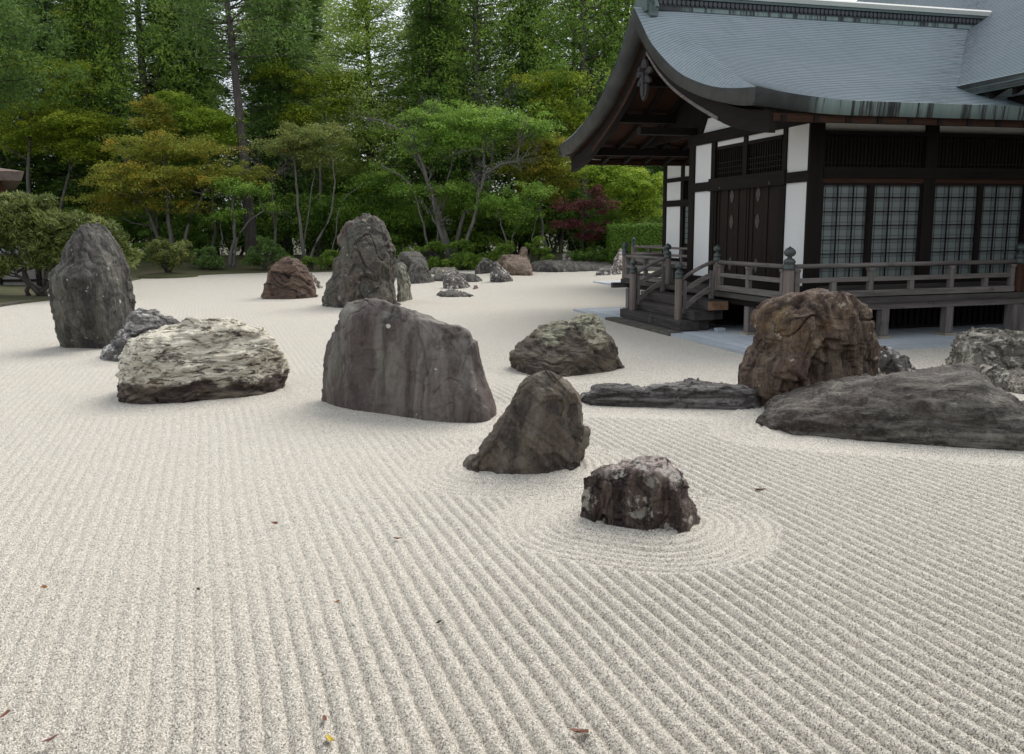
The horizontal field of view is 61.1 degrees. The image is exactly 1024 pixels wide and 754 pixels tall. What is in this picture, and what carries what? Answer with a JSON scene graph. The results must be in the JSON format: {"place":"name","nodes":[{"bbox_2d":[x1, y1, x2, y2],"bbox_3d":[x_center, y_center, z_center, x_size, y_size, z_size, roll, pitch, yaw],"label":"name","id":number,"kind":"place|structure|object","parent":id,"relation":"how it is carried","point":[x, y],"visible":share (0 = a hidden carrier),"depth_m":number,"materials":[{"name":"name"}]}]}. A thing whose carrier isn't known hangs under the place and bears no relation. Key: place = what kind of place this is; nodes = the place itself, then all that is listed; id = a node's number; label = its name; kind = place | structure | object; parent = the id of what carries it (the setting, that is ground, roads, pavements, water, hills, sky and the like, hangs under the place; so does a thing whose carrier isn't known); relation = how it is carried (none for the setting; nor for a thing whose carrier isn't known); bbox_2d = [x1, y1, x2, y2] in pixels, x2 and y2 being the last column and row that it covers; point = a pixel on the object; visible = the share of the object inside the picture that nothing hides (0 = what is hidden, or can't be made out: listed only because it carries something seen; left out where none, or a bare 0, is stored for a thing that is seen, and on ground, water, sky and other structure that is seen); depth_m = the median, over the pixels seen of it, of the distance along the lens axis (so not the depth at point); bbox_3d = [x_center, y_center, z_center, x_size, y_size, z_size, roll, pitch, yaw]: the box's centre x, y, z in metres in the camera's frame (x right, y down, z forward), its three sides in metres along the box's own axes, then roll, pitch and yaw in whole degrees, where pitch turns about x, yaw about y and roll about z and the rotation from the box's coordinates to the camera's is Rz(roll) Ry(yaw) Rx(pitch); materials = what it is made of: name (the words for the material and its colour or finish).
{"place":"outdoors","nodes":[
{"label":"outdoors","id":0,"kind":"place"},
{"bbox_2d":[0,276,140,304],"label":"moss bank","id":1,"kind":"structure","parent":0,"point":[10,293],"depth_m":30.46,"materials":[{"name":"green plant"}]},
{"bbox_2d":[129,232,597,254],"bbox_3d":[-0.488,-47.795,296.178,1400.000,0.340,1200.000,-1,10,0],"label":"ground","id":2,"kind":"structure","parent":0,"point":[297,251],"depth_m":112.43,"materials":[{"name":"green plant"}]},
{"bbox_2d":[0,168,23,193],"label":"gatehouse","id":3,"kind":"object","parent":2,"relation":"on","point":[10,180],"visible":0.9,"depth_m":35.08,"materials":[{"name":"brown"}]},
{"bbox_2d":[0,247,50,286],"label":"garden wall","id":4,"kind":"structure","parent":2,"relation":"on","point":[36,279],"depth_m":34.75,"materials":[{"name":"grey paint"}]},
{"bbox_2d":[47,222,136,348],"bbox_3d":[-8.227,-1.730,17.001,1.382,2.578,1.802,2,10,13],"label":"rock","id":5,"kind":"object","parent":2,"relation":"on","point":[91,296],"visible":0.91,"depth_m":16.49,"materials":[{"name":"stone"}]},
{"bbox_2d":[100,308,181,361],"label":"rock","id":6,"kind":"object","parent":2,"relation":"on","point":[138,321],"visible":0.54,"depth_m":15.34,"materials":[{"name":"grey stone"}]},
{"bbox_2d":[115,317,289,403],"bbox_3d":[-4.291,-0.239,12.028,2.282,1.231,1.655,-6,11,-27],"label":"rock","id":7,"kind":"object","parent":2,"relation":"on","point":[189,359],"visible":0.94,"depth_m":11.46,"materials":[{"name":"white stone"}]},
{"bbox_2d":[154,2,258,254],"bbox_3d":[-22.941,-22.404,63.922,9.076,27.545,9.071,-1,10,0],"label":"cedar tree","id":8,"kind":"object","parent":2,"relation":"on","point":[225,76],"visible":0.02,"depth_m":64.02,"materials":[{"name":"green plant"}]},
{"bbox_2d":[217,1,333,246],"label":"cedar tree","id":9,"kind":"object","parent":2,"relation":"on","point":[294,55],"visible":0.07,"depth_m":65.92,"materials":[{"name":"green plant"}]},
{"bbox_2d":[261,256,317,298],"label":"rock","id":10,"kind":"object","parent":2,"relation":"on","point":[288,277],"visible":0.91,"depth_m":28.69,"materials":[{"name":"orange stone"}]},
{"bbox_2d":[257,0,355,253],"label":"cedar tree","id":11,"kind":"object","parent":2,"relation":"on","point":[320,25],"visible":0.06,"depth_m":71.39,"materials":[{"name":"green plant"}]},
{"bbox_2d":[313,156,377,203],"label":"shrub","id":12,"kind":"object","parent":2,"relation":"on","point":[337,190],"visible":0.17,"depth_m":63.56,"materials":[{"name":"green plant"}]},
{"bbox_2d":[321,213,400,307],"bbox_3d":[-4.482,-3.341,25.632,2.057,2.980,2.641,-8,12,-36],"label":"rock","id":13,"kind":"object","parent":2,"relation":"on","point":[364,265],"visible":0.97,"depth_m":25.02,"materials":[{"name":"grey stone"}]},
{"bbox_2d":[396,262,412,301],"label":"rock","id":14,"kind":"object","parent":2,"relation":"on","point":[403,287],"visible":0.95,"depth_m":27.11,"materials":[{"name":"grey stone"}]},
{"bbox_2d":[321,298,496,422],"bbox_3d":[-1.293,-0.187,10.678,2.561,1.552,0.942,5,11,31],"label":"rock","id":15,"kind":"object","parent":2,"relation":"on","point":[384,357],"visible":0.97,"depth_m":10.27,"materials":[{"name":"stone"}]},
{"bbox_2d":[394,251,428,277],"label":"rock","id":16,"kind":"object","parent":2,"relation":"on","point":[408,258],"visible":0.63,"depth_m":40.09,"materials":[{"name":"stone"}]},
{"bbox_2d":[408,261,433,283],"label":"rock","id":17,"kind":"object","parent":2,"relation":"on","point":[419,273],"visible":0.88,"depth_m":36.30,"materials":[{"name":"stone"}]},
{"bbox_2d":[374,0,497,204],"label":"umbrella pine","id":18,"kind":"object","parent":2,"relation":"on","point":[408,4],"visible":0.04,"depth_m":64.23,"materials":[{"name":"plant"}]},
{"bbox_2d":[443,271,469,288],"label":"rock","id":19,"kind":"object","parent":2,"relation":"on","point":[454,280],"visible":0.88,"depth_m":33.06,"materials":[{"name":"black stone"}]},
{"bbox_2d":[393,0,520,199],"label":"umbrella pine","id":20,"kind":"object","parent":2,"relation":"on","point":[460,2],"visible":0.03,"depth_m":65.30,"materials":[{"name":"plant"}]},
{"bbox_2d":[489,261,512,281],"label":"rock","id":21,"kind":"object","parent":2,"relation":"on","point":[498,273],"visible":0.9,"depth_m":36.78,"materials":[{"name":"black stone"}]},
{"bbox_2d":[496,254,532,275],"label":"rock","id":22,"kind":"object","parent":2,"relation":"on","point":[516,265],"visible":0.79,"depth_m":42.00,"materials":[{"name":"brown stone"}]},
{"bbox_2d":[471,0,577,251],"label":"cedar tree","id":23,"kind":"object","parent":2,"relation":"on","point":[508,54],"visible":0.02,"depth_m":64.06,"materials":[{"name":"green plant"}]},
{"bbox_2d":[463,370,590,474],"bbox_3d":[0.116,0.460,8.066,1.232,1.104,0.808,0,10,1],"label":"rock","id":24,"kind":"object","parent":2,"relation":"on","point":[539,427],"visible":0.94,"depth_m":7.79,"materials":[{"name":"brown stone"}]},
{"bbox_2d":[509,313,624,376],"bbox_3d":[0.858,-0.483,13.751,1.814,1.039,1.550,-5,11,-25],"label":"rock","id":25,"kind":"object","parent":2,"relation":"on","point":[583,344],"visible":0.91,"depth_m":13.36,"materials":[{"name":"grey stone"}]},
{"bbox_2d":[531,259,612,271],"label":"rock","id":26,"kind":"object","parent":2,"relation":"on","point":[550,265],"visible":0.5,"depth_m":45.30,"materials":[{"name":"stone"}]},
{"bbox_2d":[547,0,600,250],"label":"cedar tree","id":27,"kind":"object","parent":2,"relation":"on","point":[575,64],"visible":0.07,"depth_m":71.11,"materials":[{"name":"green plant"}]},
{"bbox_2d":[580,455,700,532],"bbox_3d":[0.962,0.956,6.494,0.881,0.712,0.482,5,11,29],"label":"rock","id":28,"kind":"object","parent":2,"relation":"on","point":[644,492],"visible":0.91,"depth_m":6.33,"materials":[{"name":"grey stone"}]},
{"bbox_2d":[738,288,880,406],"bbox_3d":[3.730,-0.333,10.912,1.662,1.616,1.386,-4,10,-22],"label":"rock","id":29,"kind":"object","parent":2,"relation":"on","point":[810,337],"visible":0.78,"depth_m":10.39,"materials":[{"name":"brown stone"}]},
{"bbox_2d":[755,363,1023,450],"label":"rock","id":30,"kind":"object","parent":2,"relation":"on","point":[962,405],"visible":0.73,"depth_m":8.87,"materials":[{"name":"stone"}]},
{"bbox_2d":[878,345,915,374],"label":"rock","id":31,"kind":"object","parent":2,"relation":"on","point":[891,360],"visible":0.34,"depth_m":11.77,"materials":[{"name":"black stone"}]},
{"bbox_2d":[945,327,1023,373],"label":"rock","id":32,"kind":"object","parent":2,"relation":"on","point":[1001,348],"visible":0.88,"depth_m":12.83,"materials":[{"name":"grey stone"}]},
{"bbox_2d":[972,362,1023,393],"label":"rock","id":33,"kind":"object","parent":2,"relation":"on","point":[1006,379],"visible":0.39,"depth_m":11.65,"materials":[{"name":"grey stone"}]},
{"bbox_2d":[130,252,654,275],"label":"moss bank","id":34,"kind":"structure","parent":0,"point":[147,268],"depth_m":49.48,"materials":[{"name":"green plant"}]},
{"bbox_2d":[0,0,79,203],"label":"cedar tree","id":35,"kind":"object","parent":34,"relation":"on","point":[5,164],"visible":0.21,"depth_m":59.50,"materials":[{"name":"green plant"}]},
{"bbox_2d":[0,0,89,116],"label":"black pine","id":36,"kind":"object","parent":34,"relation":"on","point":[13,16],"visible":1,"depth_m":45.26,"materials":[{"name":"green plant"}]},
{"bbox_2d":[7,0,104,208],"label":"cedar tree","id":37,"kind":"object","parent":34,"relation":"on","point":[45,7],"visible":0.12,"depth_m":62.14,"materials":[{"name":"green plant"}]},
{"bbox_2d":[0,47,146,212],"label":"maple tree","id":38,"kind":"object","parent":34,"relation":"on","point":[83,149],"visible":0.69,"depth_m":53.68,"materials":[{"name":"plant"}]},
{"bbox_2d":[44,0,127,202],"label":"tree","id":39,"kind":"object","parent":34,"relation":"on","point":[69,10],"visible":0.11,"depth_m":58.97,"materials":[{"name":"plant"}]},
{"bbox_2d":[28,0,173,239],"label":"cedar tree","id":40,"kind":"object","parent":34,"relation":"on","point":[76,176],"visible":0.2,"depth_m":58.29,"materials":[{"name":"green plant"}]},
{"bbox_2d":[100,209,145,247],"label":"shrub","id":41,"kind":"object","parent":34,"relation":"on","point":[124,227],"visible":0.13,"depth_m":56.14,"materials":[{"name":"green plant"}]},
{"bbox_2d":[41,0,235,239],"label":"cedar tree","id":42,"kind":"object","parent":34,"relation":"on","point":[144,84],"visible":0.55,"depth_m":55.84,"materials":[{"name":"plant"}]},
{"bbox_2d":[118,198,171,250],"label":"shrub","id":43,"kind":"object","parent":34,"relation":"on","point":[139,219],"visible":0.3,"depth_m":56.53,"materials":[{"name":"green plant"}]},
{"bbox_2d":[126,94,182,238],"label":"maple tree","id":44,"kind":"object","parent":34,"relation":"on","point":[152,121],"visible":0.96,"depth_m":51.71,"materials":[{"name":"green plant"}]},
{"bbox_2d":[62,130,280,262],"bbox_3d":[-19.939,-10.194,50.528,12.823,8.022,7.916,-1,10,0],"label":"maple tree","id":45,"kind":"object","parent":34,"relation":"on","point":[164,177],"visible":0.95,"depth_m":49.79,"materials":[{"name":"plant"}]},
{"bbox_2d":[132,0,252,254],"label":"cedar tree","id":46,"kind":"object","parent":34,"relation":"on","point":[197,77],"visible":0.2,"depth_m":58.58,"materials":[{"name":"green plant"}]},
{"bbox_2d":[159,212,232,255],"bbox_3d":[-20.527,-9.138,56.236,5.050,3.716,3.766,-1,10,0],"label":"shrub","id":47,"kind":"object","parent":34,"relation":"on","point":[178,225],"visible":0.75,"depth_m":55.74,"materials":[{"name":"green plant"}]},
{"bbox_2d":[148,89,256,255],"bbox_3d":[-19.395,-12.276,53.860,7.067,10.901,4.993,-3,10,-15],"label":"maple tree","id":48,"kind":"object","parent":34,"relation":"on","point":[202,121],"visible":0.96,"depth_m":53.11,"materials":[{"name":"green plant"}]},
{"bbox_2d":[143,0,312,256],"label":"tall pine","id":49,"kind":"object","parent":34,"relation":"on","point":[250,230],"visible":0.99,"depth_m":52.37,"materials":[{"name":"green plant"}]},
{"bbox_2d":[197,198,279,254],"bbox_3d":[-18.154,-9.650,57.145,5.902,4.343,4.401,2,10,17],"label":"shrub","id":50,"kind":"object","parent":34,"relation":"on","point":[226,226],"visible":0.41,"depth_m":56.45,"materials":[{"name":"green plant"}]},
{"bbox_2d":[195,174,283,267],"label":"maple tree","id":51,"kind":"object","parent":34,"relation":"on","point":[237,189],"visible":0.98,"depth_m":49.48,"materials":[{"name":"green plant"}]},
{"bbox_2d":[239,235,293,270],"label":"shrub","id":52,"kind":"object","parent":34,"relation":"on","point":[265,248],"visible":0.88,"depth_m":48.58,"materials":[{"name":"green plant"}]},
{"bbox_2d":[226,0,337,254],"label":"cedar tree","id":53,"kind":"object","parent":34,"relation":"on","point":[279,90],"visible":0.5,"depth_m":58.28,"materials":[{"name":"green plant"}]},
{"bbox_2d":[255,191,310,254],"bbox_3d":[-15.013,-9.748,56.611,5.178,4.719,3.909,-1,10,0],"label":"shrub","id":54,"kind":"object","parent":34,"relation":"on","point":[283,230],"visible":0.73,"depth_m":56.14,"materials":[{"name":"green plant"}]},
{"bbox_2d":[242,120,362,267],"bbox_3d":[-11.823,-10.449,50.062,6.651,8.465,5.130,-1,10,0],"label":"maple tree","id":55,"kind":"object","parent":34,"relation":"on","point":[301,137],"visible":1,"depth_m":49.28,"materials":[{"name":"green plant"}]},
{"bbox_2d":[244,56,367,253],"bbox_3d":[-13.511,-14.463,58.599,8.298,13.519,4.177,-1,10,0],"label":"maple tree","id":56,"kind":"object","parent":34,"relation":"on","point":[302,112],"visible":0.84,"depth_m":57.25,"materials":[{"name":"green plant"}]},
{"bbox_2d":[286,192,345,255],"bbox_3d":[-12.419,-9.574,55.602,4.986,4.545,3.764,7,12,36],"label":"shrub","id":57,"kind":"object","parent":34,"relation":"on","point":[319,213],"visible":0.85,"depth_m":54.93,"materials":[{"name":"green plant"}]},
{"bbox_2d":[300,85,410,197],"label":"maple tree","id":58,"kind":"object","parent":34,"relation":"on","point":[330,176],"visible":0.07,"depth_m":62.48,"materials":[{"name":"green plant"}]},
{"bbox_2d":[301,0,430,215],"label":"larch tree","id":59,"kind":"object","parent":34,"relation":"on","point":[359,14],"visible":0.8,"depth_m":58.27,"materials":[{"name":"green plant"}]},
{"bbox_2d":[327,162,434,253],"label":"maple tree","id":60,"kind":"object","parent":34,"relation":"on","point":[402,219],"visible":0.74,"depth_m":52.04,"materials":[{"name":"green plant"}]},
{"bbox_2d":[370,189,431,253],"bbox_3d":[-7.254,-9.815,56.101,3.950,4.770,5.233,5,11,32],"label":"shrub","id":61,"kind":"object","parent":34,"relation":"on","point":[391,199],"visible":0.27,"depth_m":55.47,"materials":[{"name":"green plant"}]},
{"bbox_2d":[375,0,479,252],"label":"cedar tree","id":62,"kind":"object","parent":34,"relation":"on","point":[434,15],"visible":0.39,"depth_m":58.13,"materials":[{"name":"green plant"}]},
{"bbox_2d":[413,240,450,257],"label":"garden pine","id":63,"kind":"object","parent":34,"relation":"on","point":[436,246],"visible":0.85,"depth_m":49.10,"materials":[{"name":"green plant"}]},
{"bbox_2d":[403,197,478,252],"bbox_3d":[-4.855,-9.852,57.647,5.844,4.300,4.358,2,10,13],"label":"shrub","id":64,"kind":"object","parent":34,"relation":"on","point":[431,234],"visible":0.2,"depth_m":56.99,"materials":[{"name":"green plant"}]},
{"bbox_2d":[381,98,566,257],"bbox_3d":[-2.212,-11.133,50.335,11.227,9.532,7.108,-1,10,0],"label":"maple tree","id":65,"kind":"object","parent":34,"relation":"on","point":[457,133],"visible":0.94,"depth_m":49.52,"materials":[{"name":"plant"}]},
{"bbox_2d":[404,0,547,250],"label":"umbrella pine","id":66,"kind":"object","parent":34,"relation":"on","point":[475,63],"visible":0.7,"depth_m":57.30,"materials":[{"name":"plant"}]},
{"bbox_2d":[445,181,506,253],"bbox_3d":[-2.179,-10.150,56.526,4.331,5.229,5.737,-1,10,-3],"label":"shrub","id":67,"kind":"object","parent":34,"relation":"on","point":[482,227],"visible":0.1,"depth_m":56.00,"materials":[{"name":"green plant"}]},
{"bbox_2d":[426,197,555,256],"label":"tree","id":68,"kind":"object","parent":34,"relation":"on","point":[473,237],"visible":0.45,"depth_m":52.77,"materials":[{"name":"green plant"}]},
{"bbox_2d":[465,72,534,253],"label":"bare tree","id":69,"kind":"object","parent":34,"relation":"on","point":[492,153],"visible":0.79,"depth_m":53.85,"materials":[{"name":"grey plant"}]},
{"bbox_2d":[486,240,516,260],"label":"garden pine","id":70,"kind":"object","parent":34,"relation":"on","point":[501,250],"visible":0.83,"depth_m":48.52,"materials":[{"name":"green plant"}]},
{"bbox_2d":[471,177,563,263],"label":"maple tree","id":71,"kind":"object","parent":34,"relation":"on","point":[511,209],"visible":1,"depth_m":48.87,"materials":[{"name":"green plant"}]},
{"bbox_2d":[489,202,545,251],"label":"shrub","id":72,"kind":"object","parent":34,"relation":"on","point":[517,239],"visible":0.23,"depth_m":56.81,"materials":[{"name":"green plant"}]},
{"bbox_2d":[485,0,575,251],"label":"cedar tree","id":73,"kind":"object","parent":34,"relation":"on","point":[522,65],"visible":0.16,"depth_m":60.10,"materials":[{"name":"green plant"}]},
{"bbox_2d":[485,131,590,246],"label":"maple tree","id":74,"kind":"object","parent":34,"relation":"on","point":[553,165],"visible":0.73,"depth_m":51.77,"materials":[{"name":"green plant"}]},
{"bbox_2d":[505,65,599,251],"bbox_3d":[2.997,-13.501,55.332,6.950,12.386,5.796,-1,10,0],"label":"maple tree","id":75,"kind":"object","parent":34,"relation":"on","point":[563,100],"visible":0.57,"depth_m":54.18,"materials":[{"name":"green plant"}]},
{"bbox_2d":[520,180,598,251],"bbox_3d":[2.702,-10.118,56.058,5.731,5.224,4.326,1,10,9],"label":"shrub","id":76,"kind":"object","parent":34,"relation":"on","point":[550,215],"visible":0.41,"depth_m":55.52,"materials":[{"name":"green plant"}]},
{"bbox_2d":[504,0,652,250],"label":"umbrella pine","id":77,"kind":"object","parent":34,"relation":"on","point":[583,9],"visible":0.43,"depth_m":54.84,"materials":[{"name":"plant"}]},
{"bbox_2d":[555,207,609,251],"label":"shrub","id":78,"kind":"object","parent":34,"relation":"on","point":[595,218],"visible":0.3,"depth_m":56.37,"materials":[{"name":"green plant"}]},
{"bbox_2d":[545,184,624,261],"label":"maple tree","id":79,"kind":"object","parent":34,"relation":"on","point":[584,235],"visible":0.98,"depth_m":48.05,"materials":[{"name":"red plant"}]},
{"bbox_2d":[560,165,662,223],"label":"maple tree","id":80,"kind":"object","parent":34,"relation":"on","point":[629,186],"visible":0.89,"depth_m":50.40,"materials":[{"name":"green plant"}]},
{"bbox_2d":[570,0,662,209],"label":"cedar tree","id":81,"kind":"object","parent":34,"relation":"on","point":[595,103],"visible":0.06,"depth_m":58.95,"materials":[{"name":"green plant"}]},
{"bbox_2d":[604,222,661,263],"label":"hedge","id":82,"kind":"object","parent":34,"relation":"on","point":[618,235],"visible":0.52,"depth_m":46.91,"materials":[{"name":"green plant"}]},
{"bbox_2d":[11,0,856,205],"label":"sky","id":83,"kind":"structure","parent":0,"point":[398,13],"materials":[{"name":"white"}]},
{"bbox_2d":[0,270,1023,753],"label":"gravel bed","id":84,"kind":"object","parent":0,"point":[818,594],"visible":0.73,"depth_m":5.59,"materials":[{"name":"beige gravel"}]},
{"bbox_2d":[0,190,144,295],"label":"laurel bush","id":85,"kind":"object","parent":84,"relation":"on","point":[43,227],"visible":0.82,"depth_m":29.72,"materials":[{"name":"green plant"}]},
{"bbox_2d":[136,272,197,278],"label":"moss bank","id":86,"kind":"structure","parent":84,"relation":"on","point":[162,275],"depth_m":43.52,"materials":[{"name":"green plant"}]},
{"bbox_2d":[141,236,196,272],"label":"rounded bush","id":87,"kind":"object","parent":86,"relation":"on","point":[159,251],"visible":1,"depth_m":43.92,"materials":[{"name":"green plant"}]},
{"bbox_2d":[190,246,224,269],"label":"shrub","id":88,"kind":"object","parent":84,"relation":"on","point":[210,262],"visible":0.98,"depth_m":48.25,"materials":[{"name":"green plant"}]},
{"bbox_2d":[233,141,301,256],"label":"bare tree","id":89,"kind":"object","parent":84,"relation":"on","point":[273,214],"visible":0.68,"depth_m":51.83,"materials":[{"name":"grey plant"}]},
{"bbox_2d":[338,83,453,266],"bbox_3d":[-6.716,-11.371,49.799,6.690,10.271,3.143,-1,10,0],"label":"bare tree","id":90,"kind":"object","parent":84,"relation":"on","point":[437,222],"visible":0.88,"depth_m":49.49,"materials":[{"name":"grey plant"}]},
{"bbox_2d":[437,250,488,269],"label":"garden pine","id":91,"kind":"object","parent":84,"relation":"on","point":[468,260],"visible":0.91,"depth_m":48.26,"materials":[{"name":"green plant"}]},
{"bbox_2d":[430,115,545,262],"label":"bare tree","id":92,"kind":"object","parent":84,"relation":"on","point":[480,186],"visible":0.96,"depth_m":49.25,"materials":[{"name":"grey plant"}]},
{"bbox_2d":[525,235,551,260],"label":"garden pine","id":93,"kind":"object","parent":84,"relation":"on","point":[538,251],"visible":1,"depth_m":47.91,"materials":[{"name":"green plant"}]},
{"bbox_2d":[566,245,607,262],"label":"garden pine","id":94,"kind":"object","parent":84,"relation":"on","point":[599,256],"visible":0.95,"depth_m":47.80,"materials":[{"name":"green plant"}]},
{"bbox_2d":[580,378,760,409],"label":"rock","id":95,"kind":"object","parent":84,"relation":"on","point":[692,393],"visible":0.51,"depth_m":10.62,"materials":[{"name":"grey stone"}]},
{"bbox_2d":[857,0,1023,104],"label":"hall","id":96,"kind":"structure","parent":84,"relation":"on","point":[992,62],"depth_m":19.00,"materials":[{"name":"grey metal"}]},
{"bbox_2d":[573,280,1023,354],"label":"pavement","id":97,"kind":"structure","parent":0,"point":[731,338],"depth_m":17.68,"materials":[{"name":"stone"}]},
{"bbox_2d":[631,166,688,279],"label":"wing","id":98,"kind":"structure","parent":97,"relation":"on","point":[675,209],"depth_m":33.64,"materials":[{"name":"white paint"}]},
{"bbox_2d":[559,0,1023,338],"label":"temple wing","id":99,"kind":"structure","parent":97,"relation":"on","point":[870,155],"depth_m":17.99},
{"bbox_2d":[717,188,746,279],"bbox_3d":[5.037,-3.275,19.861,0.072,2.020,1.300,-3,10,-15],"label":"door leaf","id":100,"kind":"structure","parent":99,"relation":"in","point":[732,204],"depth_m":19.78,"materials":[{"name":"wood"}]},
{"bbox_2d":[744,185,778,282],"bbox_3d":[5.385,-3.068,18.620,0.072,2.020,1.290,-3,10,-15],"label":"door leaf","id":101,"kind":"structure","parent":99,"relation":"in","point":[762,202],"depth_m":18.60,"materials":[{"name":"wood"}]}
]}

